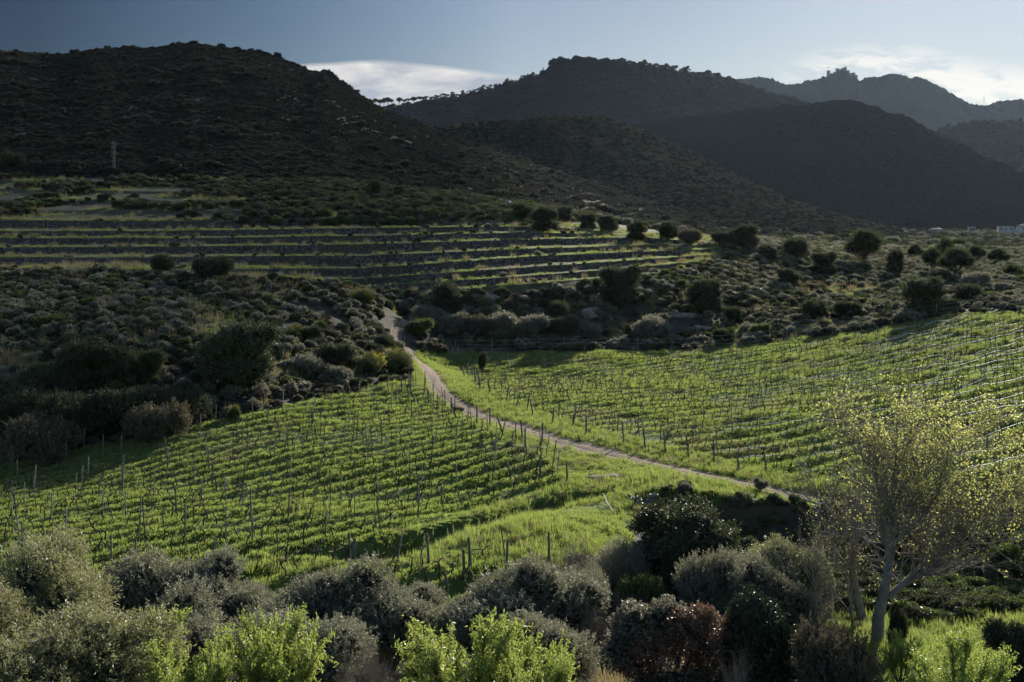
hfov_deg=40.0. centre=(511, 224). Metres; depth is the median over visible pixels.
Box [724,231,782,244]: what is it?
shoulder scrub
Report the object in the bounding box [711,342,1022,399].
drip pipe
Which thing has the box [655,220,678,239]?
evergreen oak
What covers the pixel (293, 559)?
grapevine
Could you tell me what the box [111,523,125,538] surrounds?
grapevine
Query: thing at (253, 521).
grapevine
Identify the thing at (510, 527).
tall grass
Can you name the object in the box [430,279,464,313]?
dark shrub
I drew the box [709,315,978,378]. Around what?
drip pipe
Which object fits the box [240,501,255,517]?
grapevine
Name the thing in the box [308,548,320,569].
grapevine
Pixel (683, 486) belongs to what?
bank growth
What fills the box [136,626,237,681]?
almond tree
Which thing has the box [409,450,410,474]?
vineyard post
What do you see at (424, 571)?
grapevine
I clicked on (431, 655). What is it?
almond tree
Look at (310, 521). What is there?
grapevine
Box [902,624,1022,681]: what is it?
almond tree
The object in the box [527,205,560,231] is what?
evergreen oak
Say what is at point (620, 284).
evergreen oak
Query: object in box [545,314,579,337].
dark shrub
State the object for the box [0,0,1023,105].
sky
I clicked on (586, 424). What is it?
vineyard post
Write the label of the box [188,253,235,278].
dark shrub
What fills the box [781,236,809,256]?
dark shrub
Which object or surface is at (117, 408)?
dark shrub
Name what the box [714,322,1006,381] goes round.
drip pipe
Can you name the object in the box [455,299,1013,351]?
wire fence
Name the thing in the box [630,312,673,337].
grey shrub
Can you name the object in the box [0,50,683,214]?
hill
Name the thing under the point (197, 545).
grapevine
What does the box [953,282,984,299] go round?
dark shrub
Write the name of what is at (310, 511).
grapevine
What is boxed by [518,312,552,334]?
grey shrub
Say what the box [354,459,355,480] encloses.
vineyard post
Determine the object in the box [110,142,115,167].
antenna mast
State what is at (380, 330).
dark shrub
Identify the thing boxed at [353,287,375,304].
broom shrub
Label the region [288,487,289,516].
vineyard post
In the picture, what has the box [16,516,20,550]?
vineyard post
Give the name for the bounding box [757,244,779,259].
evergreen oak
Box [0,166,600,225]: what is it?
terrace scrub
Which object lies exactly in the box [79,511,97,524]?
grapevine
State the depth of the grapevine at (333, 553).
69.14 m
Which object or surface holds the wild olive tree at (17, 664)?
on the ground at (794, 521)
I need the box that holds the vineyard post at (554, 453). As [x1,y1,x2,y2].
[552,440,556,467]
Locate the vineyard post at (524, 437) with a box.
[524,428,525,446]
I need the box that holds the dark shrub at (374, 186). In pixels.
[365,178,382,194]
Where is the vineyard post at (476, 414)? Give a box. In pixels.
[476,406,477,425]
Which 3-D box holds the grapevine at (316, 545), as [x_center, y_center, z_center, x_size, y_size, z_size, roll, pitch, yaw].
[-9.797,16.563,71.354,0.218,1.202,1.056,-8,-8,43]
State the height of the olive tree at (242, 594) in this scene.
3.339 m
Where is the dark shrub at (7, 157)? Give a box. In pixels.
[0,150,27,167]
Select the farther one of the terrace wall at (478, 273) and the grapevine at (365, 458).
the terrace wall at (478, 273)
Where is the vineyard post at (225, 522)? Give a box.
[225,506,226,539]
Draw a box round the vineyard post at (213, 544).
[213,536,214,555]
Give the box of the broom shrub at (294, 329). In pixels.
[282,323,304,336]
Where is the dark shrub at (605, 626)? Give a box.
[577,611,613,657]
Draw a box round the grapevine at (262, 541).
[256,535,272,551]
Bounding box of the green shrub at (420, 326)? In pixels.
[405,316,436,334]
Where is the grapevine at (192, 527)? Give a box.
[186,518,196,534]
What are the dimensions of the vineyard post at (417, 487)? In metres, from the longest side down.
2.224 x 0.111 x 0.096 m
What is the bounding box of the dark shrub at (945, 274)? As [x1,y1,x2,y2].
[928,268,955,281]
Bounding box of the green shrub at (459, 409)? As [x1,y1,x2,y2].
[454,406,463,411]
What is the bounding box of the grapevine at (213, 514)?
[204,508,218,523]
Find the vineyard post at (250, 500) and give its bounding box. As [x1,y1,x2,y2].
[249,488,251,517]
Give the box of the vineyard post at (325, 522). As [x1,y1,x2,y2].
[325,512,326,538]
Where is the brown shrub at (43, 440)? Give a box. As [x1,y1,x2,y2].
[0,410,85,465]
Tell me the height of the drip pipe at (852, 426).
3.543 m
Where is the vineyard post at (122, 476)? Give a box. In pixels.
[121,462,122,490]
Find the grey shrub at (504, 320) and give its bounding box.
[486,310,524,333]
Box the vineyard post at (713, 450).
[712,439,714,460]
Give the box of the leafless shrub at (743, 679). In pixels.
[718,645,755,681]
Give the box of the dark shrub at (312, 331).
[300,324,323,339]
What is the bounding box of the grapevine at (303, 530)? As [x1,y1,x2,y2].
[298,520,309,543]
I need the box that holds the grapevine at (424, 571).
[415,563,429,581]
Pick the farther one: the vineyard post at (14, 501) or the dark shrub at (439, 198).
the dark shrub at (439, 198)
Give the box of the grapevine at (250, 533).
[243,527,256,544]
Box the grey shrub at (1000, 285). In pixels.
[992,280,1012,290]
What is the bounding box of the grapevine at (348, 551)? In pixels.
[344,544,354,561]
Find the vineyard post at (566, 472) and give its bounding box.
[566,463,567,481]
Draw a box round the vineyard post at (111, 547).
[110,534,112,565]
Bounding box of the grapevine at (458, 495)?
[453,488,464,504]
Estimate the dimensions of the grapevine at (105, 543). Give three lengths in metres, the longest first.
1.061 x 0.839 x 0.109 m
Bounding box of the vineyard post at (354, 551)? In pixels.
[353,538,355,560]
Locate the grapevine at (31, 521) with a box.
[23,515,40,529]
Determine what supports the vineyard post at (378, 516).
on the ground at (794, 521)
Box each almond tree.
[106,603,192,681]
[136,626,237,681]
[207,602,338,681]
[391,606,552,681]
[489,628,579,681]
[877,628,923,681]
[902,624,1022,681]
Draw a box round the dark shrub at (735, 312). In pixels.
[721,305,743,320]
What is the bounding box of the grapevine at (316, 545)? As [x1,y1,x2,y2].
[309,539,325,557]
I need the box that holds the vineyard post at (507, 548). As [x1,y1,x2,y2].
[505,539,508,571]
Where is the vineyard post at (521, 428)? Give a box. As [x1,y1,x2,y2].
[520,420,522,437]
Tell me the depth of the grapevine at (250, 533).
73.15 m
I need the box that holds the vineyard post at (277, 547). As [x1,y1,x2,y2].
[276,531,277,564]
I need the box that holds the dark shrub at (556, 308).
[546,300,569,318]
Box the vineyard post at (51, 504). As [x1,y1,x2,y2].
[50,493,52,516]
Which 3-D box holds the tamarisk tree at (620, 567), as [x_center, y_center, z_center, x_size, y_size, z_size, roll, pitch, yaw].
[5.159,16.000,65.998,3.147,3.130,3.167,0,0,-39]
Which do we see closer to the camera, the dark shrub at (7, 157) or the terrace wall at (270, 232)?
the terrace wall at (270, 232)
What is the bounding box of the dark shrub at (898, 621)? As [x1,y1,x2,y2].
[885,605,909,645]
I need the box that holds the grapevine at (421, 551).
[416,544,429,565]
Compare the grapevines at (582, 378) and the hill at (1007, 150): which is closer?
the grapevines at (582, 378)
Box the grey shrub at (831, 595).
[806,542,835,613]
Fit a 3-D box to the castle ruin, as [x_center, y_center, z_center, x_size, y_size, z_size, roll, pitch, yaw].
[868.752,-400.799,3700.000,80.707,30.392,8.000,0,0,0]
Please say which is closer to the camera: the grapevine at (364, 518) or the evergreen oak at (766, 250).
the grapevine at (364, 518)
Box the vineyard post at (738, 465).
[736,451,739,469]
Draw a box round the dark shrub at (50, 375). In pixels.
[11,360,84,396]
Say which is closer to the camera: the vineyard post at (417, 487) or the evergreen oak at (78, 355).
the vineyard post at (417, 487)
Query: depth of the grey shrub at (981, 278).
239.87 m
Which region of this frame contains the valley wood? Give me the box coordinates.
[581,207,1023,249]
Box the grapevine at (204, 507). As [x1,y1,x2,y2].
[194,497,211,518]
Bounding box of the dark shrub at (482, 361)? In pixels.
[477,351,486,371]
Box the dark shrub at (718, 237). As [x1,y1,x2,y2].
[709,230,727,243]
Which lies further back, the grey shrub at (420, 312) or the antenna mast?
the antenna mast
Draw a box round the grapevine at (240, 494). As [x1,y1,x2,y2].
[233,488,246,504]
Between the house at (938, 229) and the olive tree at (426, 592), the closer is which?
the olive tree at (426, 592)
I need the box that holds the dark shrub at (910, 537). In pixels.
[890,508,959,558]
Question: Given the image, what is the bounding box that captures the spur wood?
[619,99,1023,229]
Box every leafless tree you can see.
[774,518,849,631]
[809,495,881,628]
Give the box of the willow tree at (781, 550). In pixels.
[747,531,834,606]
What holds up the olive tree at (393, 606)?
on the ground at (794, 521)
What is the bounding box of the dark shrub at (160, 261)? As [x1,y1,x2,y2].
[148,253,177,270]
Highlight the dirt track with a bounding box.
[390,315,1021,551]
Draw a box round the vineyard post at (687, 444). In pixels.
[685,434,688,455]
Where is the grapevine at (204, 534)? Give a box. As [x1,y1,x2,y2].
[199,528,210,543]
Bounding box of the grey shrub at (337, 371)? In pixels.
[321,363,354,380]
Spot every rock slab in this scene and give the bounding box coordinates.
[479,294,499,301]
[586,473,619,480]
[666,312,696,317]
[692,325,711,330]
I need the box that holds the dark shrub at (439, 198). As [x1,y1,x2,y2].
[431,195,443,201]
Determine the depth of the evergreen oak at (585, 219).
277.06 m
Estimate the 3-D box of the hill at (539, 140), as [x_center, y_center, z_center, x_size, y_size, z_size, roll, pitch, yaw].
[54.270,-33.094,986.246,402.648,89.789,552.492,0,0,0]
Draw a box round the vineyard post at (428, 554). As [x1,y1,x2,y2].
[426,533,429,563]
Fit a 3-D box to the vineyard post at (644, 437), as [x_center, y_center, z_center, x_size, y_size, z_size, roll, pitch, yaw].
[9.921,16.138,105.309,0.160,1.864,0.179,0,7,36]
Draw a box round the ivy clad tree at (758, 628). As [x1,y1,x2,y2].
[717,582,801,681]
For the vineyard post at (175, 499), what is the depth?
82.46 m
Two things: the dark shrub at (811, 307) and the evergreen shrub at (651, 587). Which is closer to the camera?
the evergreen shrub at (651, 587)
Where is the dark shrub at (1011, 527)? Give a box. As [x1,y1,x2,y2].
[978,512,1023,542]
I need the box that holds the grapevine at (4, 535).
[0,530,11,544]
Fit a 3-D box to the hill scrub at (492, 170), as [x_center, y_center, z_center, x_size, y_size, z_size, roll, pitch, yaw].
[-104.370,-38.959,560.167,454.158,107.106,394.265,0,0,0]
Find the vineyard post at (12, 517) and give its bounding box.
[11,505,12,532]
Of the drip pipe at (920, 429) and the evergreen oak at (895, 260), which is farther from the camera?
the evergreen oak at (895, 260)
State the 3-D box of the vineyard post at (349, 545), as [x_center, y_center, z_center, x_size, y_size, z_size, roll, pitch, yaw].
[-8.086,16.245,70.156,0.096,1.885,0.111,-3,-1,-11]
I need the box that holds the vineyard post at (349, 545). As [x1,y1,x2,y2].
[348,532,350,558]
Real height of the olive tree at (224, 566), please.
4.192 m
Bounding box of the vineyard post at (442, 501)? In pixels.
[440,488,444,516]
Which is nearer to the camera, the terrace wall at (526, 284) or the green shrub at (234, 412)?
the green shrub at (234, 412)
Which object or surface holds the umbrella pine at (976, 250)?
on the ground at (794, 521)
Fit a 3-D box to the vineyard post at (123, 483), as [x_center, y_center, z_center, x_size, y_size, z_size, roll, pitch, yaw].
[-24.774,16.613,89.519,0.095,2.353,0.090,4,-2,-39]
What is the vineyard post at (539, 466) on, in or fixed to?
on the ground at (794, 521)
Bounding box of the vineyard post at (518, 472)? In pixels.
[517,457,519,488]
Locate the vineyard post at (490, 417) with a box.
[489,408,490,426]
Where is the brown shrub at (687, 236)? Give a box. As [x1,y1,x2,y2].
[676,227,702,244]
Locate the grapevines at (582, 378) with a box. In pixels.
[0,312,1023,573]
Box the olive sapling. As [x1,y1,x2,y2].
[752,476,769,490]
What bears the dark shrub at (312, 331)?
on the ground at (794, 521)
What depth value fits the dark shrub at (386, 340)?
163.92 m
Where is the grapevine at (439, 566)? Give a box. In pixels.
[431,556,442,581]
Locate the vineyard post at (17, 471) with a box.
[16,460,18,484]
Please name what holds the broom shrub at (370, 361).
on the ground at (794, 521)
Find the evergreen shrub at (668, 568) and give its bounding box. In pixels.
[660,545,692,605]
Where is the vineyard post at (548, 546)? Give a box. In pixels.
[548,532,549,561]
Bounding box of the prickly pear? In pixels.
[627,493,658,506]
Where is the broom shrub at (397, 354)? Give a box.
[378,346,415,371]
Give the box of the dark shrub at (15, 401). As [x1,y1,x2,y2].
[0,380,54,439]
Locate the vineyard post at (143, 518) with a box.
[142,505,144,534]
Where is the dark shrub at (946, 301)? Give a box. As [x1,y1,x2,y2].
[938,297,961,312]
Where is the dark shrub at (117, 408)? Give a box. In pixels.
[91,382,164,432]
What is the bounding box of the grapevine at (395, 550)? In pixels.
[388,545,402,560]
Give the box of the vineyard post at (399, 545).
[397,531,402,558]
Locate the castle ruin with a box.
[827,67,857,77]
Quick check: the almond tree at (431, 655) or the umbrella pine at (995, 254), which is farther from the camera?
the umbrella pine at (995, 254)
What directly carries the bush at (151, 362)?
on the ground at (794, 521)
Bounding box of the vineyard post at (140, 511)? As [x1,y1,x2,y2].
[139,496,141,528]
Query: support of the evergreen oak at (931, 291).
on the ground at (794, 521)
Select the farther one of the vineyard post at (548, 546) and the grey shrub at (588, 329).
the grey shrub at (588, 329)
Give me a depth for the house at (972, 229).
998.06 m
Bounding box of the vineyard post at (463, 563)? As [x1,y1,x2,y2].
[462,549,464,580]
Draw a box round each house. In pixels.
[929,227,944,232]
[958,227,975,232]
[997,226,1014,232]
[1016,224,1023,232]
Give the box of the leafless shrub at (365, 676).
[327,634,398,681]
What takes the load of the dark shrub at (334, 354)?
on the ground at (794, 521)
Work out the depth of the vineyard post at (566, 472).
91.50 m
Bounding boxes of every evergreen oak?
[52,333,116,390]
[91,342,141,383]
[193,317,284,386]
[392,184,405,194]
[509,202,534,220]
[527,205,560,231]
[554,205,573,222]
[578,212,597,229]
[596,214,619,232]
[596,262,645,305]
[625,220,647,240]
[625,491,750,603]
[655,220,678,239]
[683,277,724,311]
[724,222,761,246]
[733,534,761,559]
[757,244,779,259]
[775,266,800,284]
[809,251,838,274]
[884,247,904,272]
[897,274,950,312]
[975,615,1023,681]
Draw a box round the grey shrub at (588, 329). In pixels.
[575,319,601,337]
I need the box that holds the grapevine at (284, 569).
[274,557,288,576]
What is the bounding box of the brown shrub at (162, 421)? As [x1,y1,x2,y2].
[120,397,193,443]
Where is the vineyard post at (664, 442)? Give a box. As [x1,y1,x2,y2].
[663,431,665,453]
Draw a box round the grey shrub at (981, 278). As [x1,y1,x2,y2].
[957,270,992,284]
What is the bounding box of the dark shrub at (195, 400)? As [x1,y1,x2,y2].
[145,383,214,426]
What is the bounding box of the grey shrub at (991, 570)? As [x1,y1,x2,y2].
[982,552,996,578]
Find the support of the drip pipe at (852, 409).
attached to the vineyard post
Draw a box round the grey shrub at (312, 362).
[295,352,325,374]
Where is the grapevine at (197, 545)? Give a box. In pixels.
[192,540,203,558]
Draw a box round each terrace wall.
[0,216,531,227]
[0,227,603,235]
[0,233,616,244]
[0,237,702,253]
[0,245,713,264]
[22,249,712,275]
[305,254,713,283]
[370,261,704,290]
[419,273,656,292]
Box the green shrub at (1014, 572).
[983,540,1023,579]
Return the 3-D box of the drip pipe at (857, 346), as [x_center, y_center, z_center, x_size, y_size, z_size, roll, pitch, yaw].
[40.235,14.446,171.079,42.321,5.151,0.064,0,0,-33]
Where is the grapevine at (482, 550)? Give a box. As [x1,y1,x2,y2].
[473,543,491,560]
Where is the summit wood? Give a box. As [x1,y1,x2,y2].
[422,55,690,99]
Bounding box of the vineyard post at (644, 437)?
[643,428,645,446]
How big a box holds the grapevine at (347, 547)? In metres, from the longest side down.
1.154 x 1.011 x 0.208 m
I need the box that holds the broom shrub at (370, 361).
[353,350,386,374]
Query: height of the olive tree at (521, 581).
4.840 m
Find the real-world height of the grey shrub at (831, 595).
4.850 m
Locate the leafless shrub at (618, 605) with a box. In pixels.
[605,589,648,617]
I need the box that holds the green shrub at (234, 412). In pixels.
[226,404,240,419]
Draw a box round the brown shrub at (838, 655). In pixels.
[786,610,887,681]
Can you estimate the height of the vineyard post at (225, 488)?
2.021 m
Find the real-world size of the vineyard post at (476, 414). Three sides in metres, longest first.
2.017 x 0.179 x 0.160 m
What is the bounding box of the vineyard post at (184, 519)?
[184,503,185,537]
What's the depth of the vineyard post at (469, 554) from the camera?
67.52 m
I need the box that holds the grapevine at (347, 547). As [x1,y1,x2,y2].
[338,540,352,558]
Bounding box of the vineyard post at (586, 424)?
[585,415,586,434]
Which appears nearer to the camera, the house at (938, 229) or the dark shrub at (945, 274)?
the dark shrub at (945, 274)
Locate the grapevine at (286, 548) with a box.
[279,541,292,563]
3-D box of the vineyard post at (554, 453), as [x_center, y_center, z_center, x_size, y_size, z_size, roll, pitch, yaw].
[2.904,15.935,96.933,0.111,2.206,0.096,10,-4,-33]
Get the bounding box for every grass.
[0,175,722,291]
[0,309,1023,681]
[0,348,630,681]
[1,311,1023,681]
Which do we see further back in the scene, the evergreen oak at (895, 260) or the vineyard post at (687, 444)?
the evergreen oak at (895, 260)
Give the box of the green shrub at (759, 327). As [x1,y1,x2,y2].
[748,323,771,336]
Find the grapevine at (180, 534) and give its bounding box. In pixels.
[178,532,189,547]
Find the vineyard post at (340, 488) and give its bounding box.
[340,476,341,499]
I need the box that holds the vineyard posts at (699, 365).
[415,309,1010,402]
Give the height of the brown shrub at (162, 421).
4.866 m
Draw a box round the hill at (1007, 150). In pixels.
[936,119,1023,171]
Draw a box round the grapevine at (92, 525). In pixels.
[82,520,99,532]
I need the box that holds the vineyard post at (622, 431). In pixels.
[621,421,623,441]
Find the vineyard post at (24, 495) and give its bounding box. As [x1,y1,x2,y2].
[23,482,24,504]
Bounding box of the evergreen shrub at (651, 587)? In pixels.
[613,568,674,611]
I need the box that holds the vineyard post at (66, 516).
[65,506,66,530]
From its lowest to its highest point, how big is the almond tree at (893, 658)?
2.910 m
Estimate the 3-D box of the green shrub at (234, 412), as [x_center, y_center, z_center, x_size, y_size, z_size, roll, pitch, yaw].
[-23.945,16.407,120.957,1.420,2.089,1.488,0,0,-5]
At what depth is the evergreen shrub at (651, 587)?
61.51 m
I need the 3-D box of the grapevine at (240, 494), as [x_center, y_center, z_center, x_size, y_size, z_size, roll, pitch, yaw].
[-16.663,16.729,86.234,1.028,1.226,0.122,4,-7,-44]
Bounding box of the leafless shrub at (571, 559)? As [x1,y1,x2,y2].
[547,530,598,575]
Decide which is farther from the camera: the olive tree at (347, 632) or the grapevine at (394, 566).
the grapevine at (394, 566)
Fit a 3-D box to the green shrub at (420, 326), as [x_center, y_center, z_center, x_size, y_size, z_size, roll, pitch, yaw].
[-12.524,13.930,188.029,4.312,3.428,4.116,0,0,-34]
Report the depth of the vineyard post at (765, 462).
96.96 m
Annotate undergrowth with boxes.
[564,549,1023,681]
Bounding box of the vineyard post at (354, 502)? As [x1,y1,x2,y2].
[354,484,354,520]
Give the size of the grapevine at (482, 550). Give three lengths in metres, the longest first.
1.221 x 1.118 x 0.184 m
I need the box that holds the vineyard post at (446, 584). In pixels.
[444,572,448,602]
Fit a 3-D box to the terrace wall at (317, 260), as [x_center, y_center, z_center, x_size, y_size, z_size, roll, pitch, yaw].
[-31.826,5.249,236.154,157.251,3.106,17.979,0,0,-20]
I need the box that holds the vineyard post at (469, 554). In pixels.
[467,537,470,569]
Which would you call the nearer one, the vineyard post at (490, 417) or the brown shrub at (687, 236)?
the vineyard post at (490, 417)
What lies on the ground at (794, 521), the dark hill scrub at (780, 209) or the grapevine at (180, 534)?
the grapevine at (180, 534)
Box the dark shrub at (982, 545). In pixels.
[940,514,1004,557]
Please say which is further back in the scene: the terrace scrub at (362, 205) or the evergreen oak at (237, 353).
the terrace scrub at (362, 205)
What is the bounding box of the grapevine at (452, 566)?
[446,559,455,574]
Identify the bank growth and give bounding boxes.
[658,479,1017,555]
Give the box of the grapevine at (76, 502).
[71,496,83,513]
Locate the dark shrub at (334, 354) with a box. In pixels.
[315,341,358,366]
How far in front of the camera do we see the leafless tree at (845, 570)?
65.77 m
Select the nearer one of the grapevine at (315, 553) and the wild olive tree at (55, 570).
the wild olive tree at (55, 570)
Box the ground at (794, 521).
[0,177,1023,681]
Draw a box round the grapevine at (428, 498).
[423,491,433,508]
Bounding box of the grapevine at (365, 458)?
[359,453,371,469]
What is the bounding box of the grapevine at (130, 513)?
[125,507,139,525]
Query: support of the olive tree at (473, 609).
on the ground at (794, 521)
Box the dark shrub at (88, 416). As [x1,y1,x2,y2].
[26,387,119,438]
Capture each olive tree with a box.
[0,518,124,626]
[0,575,53,651]
[0,595,196,681]
[0,620,90,681]
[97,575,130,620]
[100,542,210,623]
[144,572,249,681]
[153,540,248,626]
[209,577,277,631]
[230,564,356,629]
[234,598,381,681]
[284,549,399,651]
[352,577,448,670]
[387,579,449,616]
[430,581,529,672]
[437,548,561,669]
[505,606,601,681]
[517,556,612,633]
[670,542,746,616]
[707,546,803,626]
[760,569,830,638]
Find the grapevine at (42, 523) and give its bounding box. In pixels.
[35,518,52,534]
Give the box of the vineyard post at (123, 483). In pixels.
[122,468,123,498]
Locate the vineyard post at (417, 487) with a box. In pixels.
[417,475,418,502]
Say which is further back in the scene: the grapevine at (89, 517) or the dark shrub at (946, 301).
the dark shrub at (946, 301)
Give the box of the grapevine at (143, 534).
[135,530,148,542]
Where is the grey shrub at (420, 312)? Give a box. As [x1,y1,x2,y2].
[409,303,447,321]
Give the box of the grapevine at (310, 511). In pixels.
[304,504,316,521]
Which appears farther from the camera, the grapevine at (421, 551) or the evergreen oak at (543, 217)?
the evergreen oak at (543, 217)
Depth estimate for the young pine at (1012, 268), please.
259.05 m
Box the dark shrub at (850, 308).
[832,300,864,317]
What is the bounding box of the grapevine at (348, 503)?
[342,496,353,511]
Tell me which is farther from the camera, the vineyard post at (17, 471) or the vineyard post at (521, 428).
the vineyard post at (521, 428)
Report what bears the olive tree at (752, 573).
on the ground at (794, 521)
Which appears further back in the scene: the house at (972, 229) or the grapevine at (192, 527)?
the house at (972, 229)
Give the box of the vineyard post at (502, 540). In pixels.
[500,525,505,558]
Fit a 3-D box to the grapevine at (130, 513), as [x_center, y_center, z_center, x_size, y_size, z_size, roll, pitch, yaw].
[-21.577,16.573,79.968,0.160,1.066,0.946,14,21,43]
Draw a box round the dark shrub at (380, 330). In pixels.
[367,324,384,335]
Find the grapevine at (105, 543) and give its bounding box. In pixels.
[98,538,112,551]
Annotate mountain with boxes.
[380,60,808,129]
[736,70,1023,131]
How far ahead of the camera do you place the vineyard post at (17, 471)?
102.32 m
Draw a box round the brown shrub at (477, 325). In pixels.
[460,312,495,338]
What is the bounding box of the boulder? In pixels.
[580,307,600,319]
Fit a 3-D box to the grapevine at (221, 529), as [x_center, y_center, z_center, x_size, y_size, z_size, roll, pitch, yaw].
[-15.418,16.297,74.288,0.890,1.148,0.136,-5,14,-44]
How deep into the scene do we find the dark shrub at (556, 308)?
205.23 m
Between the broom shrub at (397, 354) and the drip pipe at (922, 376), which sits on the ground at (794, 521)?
the broom shrub at (397, 354)
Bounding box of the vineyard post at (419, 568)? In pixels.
[417,555,421,580]
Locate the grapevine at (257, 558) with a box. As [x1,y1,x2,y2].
[251,552,263,568]
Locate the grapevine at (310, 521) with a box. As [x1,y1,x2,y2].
[306,515,319,531]
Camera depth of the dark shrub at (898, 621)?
59.78 m
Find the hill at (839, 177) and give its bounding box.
[656,104,1022,229]
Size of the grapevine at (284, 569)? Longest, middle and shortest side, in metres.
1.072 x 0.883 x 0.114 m
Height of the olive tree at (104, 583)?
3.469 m
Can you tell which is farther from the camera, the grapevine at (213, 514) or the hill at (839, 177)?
the hill at (839, 177)
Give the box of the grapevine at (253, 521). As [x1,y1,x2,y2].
[245,517,260,533]
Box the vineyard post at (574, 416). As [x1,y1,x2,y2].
[572,406,576,425]
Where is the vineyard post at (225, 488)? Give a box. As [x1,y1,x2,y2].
[224,476,225,502]
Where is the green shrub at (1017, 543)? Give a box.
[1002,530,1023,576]
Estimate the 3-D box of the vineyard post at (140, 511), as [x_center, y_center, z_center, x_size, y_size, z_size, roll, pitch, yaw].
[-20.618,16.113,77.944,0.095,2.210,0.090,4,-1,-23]
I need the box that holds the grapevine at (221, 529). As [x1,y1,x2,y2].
[213,522,227,539]
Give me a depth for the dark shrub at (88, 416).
113.75 m
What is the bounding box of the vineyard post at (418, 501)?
[418,488,419,517]
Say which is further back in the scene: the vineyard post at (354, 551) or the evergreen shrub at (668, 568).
the vineyard post at (354, 551)
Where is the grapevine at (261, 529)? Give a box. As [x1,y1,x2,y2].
[253,522,268,538]
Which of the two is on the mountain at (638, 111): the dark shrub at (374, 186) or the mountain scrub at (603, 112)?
the mountain scrub at (603, 112)
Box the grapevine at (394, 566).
[388,559,400,578]
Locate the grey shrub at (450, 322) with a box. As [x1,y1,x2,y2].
[435,310,470,331]
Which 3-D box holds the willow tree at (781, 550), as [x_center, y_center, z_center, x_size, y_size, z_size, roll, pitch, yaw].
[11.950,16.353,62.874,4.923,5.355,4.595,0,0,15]
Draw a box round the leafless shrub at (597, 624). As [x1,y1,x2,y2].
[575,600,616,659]
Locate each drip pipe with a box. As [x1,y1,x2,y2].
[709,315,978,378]
[710,316,958,374]
[710,321,1021,387]
[710,369,1020,427]
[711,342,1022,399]
[712,387,1023,451]
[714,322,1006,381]
[714,347,1022,404]
[714,376,1023,443]
[717,373,1015,433]
[719,336,1023,395]
[729,365,1018,418]
[735,330,1021,390]
[739,350,1022,407]
[740,318,1001,376]
[743,392,1022,457]
[754,327,1018,385]
[787,357,1023,406]
[797,404,1023,461]
[798,414,1019,473]
[832,423,1019,476]
[957,455,1023,476]
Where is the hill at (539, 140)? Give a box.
[438,117,833,234]
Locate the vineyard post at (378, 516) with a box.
[376,500,381,532]
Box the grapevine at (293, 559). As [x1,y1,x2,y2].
[284,551,298,570]
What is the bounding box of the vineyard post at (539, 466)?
[539,456,540,478]
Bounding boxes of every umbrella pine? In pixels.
[843,228,883,263]
[907,244,924,256]
[920,247,943,267]
[935,236,953,255]
[935,246,976,274]
[967,244,987,260]
[985,248,1011,260]
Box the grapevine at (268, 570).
[263,563,273,581]
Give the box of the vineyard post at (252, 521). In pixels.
[251,505,252,540]
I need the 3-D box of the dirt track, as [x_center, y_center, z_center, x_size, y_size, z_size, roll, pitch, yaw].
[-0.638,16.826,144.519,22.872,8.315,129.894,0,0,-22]
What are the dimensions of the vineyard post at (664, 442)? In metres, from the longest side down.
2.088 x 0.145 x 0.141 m
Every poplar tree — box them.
[766,448,903,627]
[788,360,1023,644]
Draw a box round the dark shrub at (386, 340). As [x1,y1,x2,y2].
[373,333,397,349]
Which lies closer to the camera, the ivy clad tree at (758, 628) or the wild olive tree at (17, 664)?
the wild olive tree at (17, 664)
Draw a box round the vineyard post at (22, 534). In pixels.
[21,521,23,556]
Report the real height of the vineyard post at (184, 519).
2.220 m
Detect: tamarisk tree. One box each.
[573,556,611,617]
[590,533,653,589]
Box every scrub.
[0,40,819,238]
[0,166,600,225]
[0,231,1023,459]
[378,61,811,127]
[438,114,903,235]
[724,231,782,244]
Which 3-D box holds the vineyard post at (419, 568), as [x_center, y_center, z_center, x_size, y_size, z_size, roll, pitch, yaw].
[-4.300,16.168,64.564,0.096,2.161,0.090,3,8,-43]
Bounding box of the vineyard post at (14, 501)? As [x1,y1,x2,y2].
[13,488,16,515]
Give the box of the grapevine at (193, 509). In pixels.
[186,502,200,518]
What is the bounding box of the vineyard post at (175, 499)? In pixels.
[175,486,176,509]
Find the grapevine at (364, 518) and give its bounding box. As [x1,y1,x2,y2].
[357,513,372,529]
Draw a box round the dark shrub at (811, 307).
[798,298,828,317]
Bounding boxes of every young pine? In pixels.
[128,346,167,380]
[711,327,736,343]
[1000,264,1023,273]
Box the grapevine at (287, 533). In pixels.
[279,529,293,543]
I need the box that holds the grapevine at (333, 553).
[325,548,342,565]
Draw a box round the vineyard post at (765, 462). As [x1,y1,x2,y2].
[764,453,766,475]

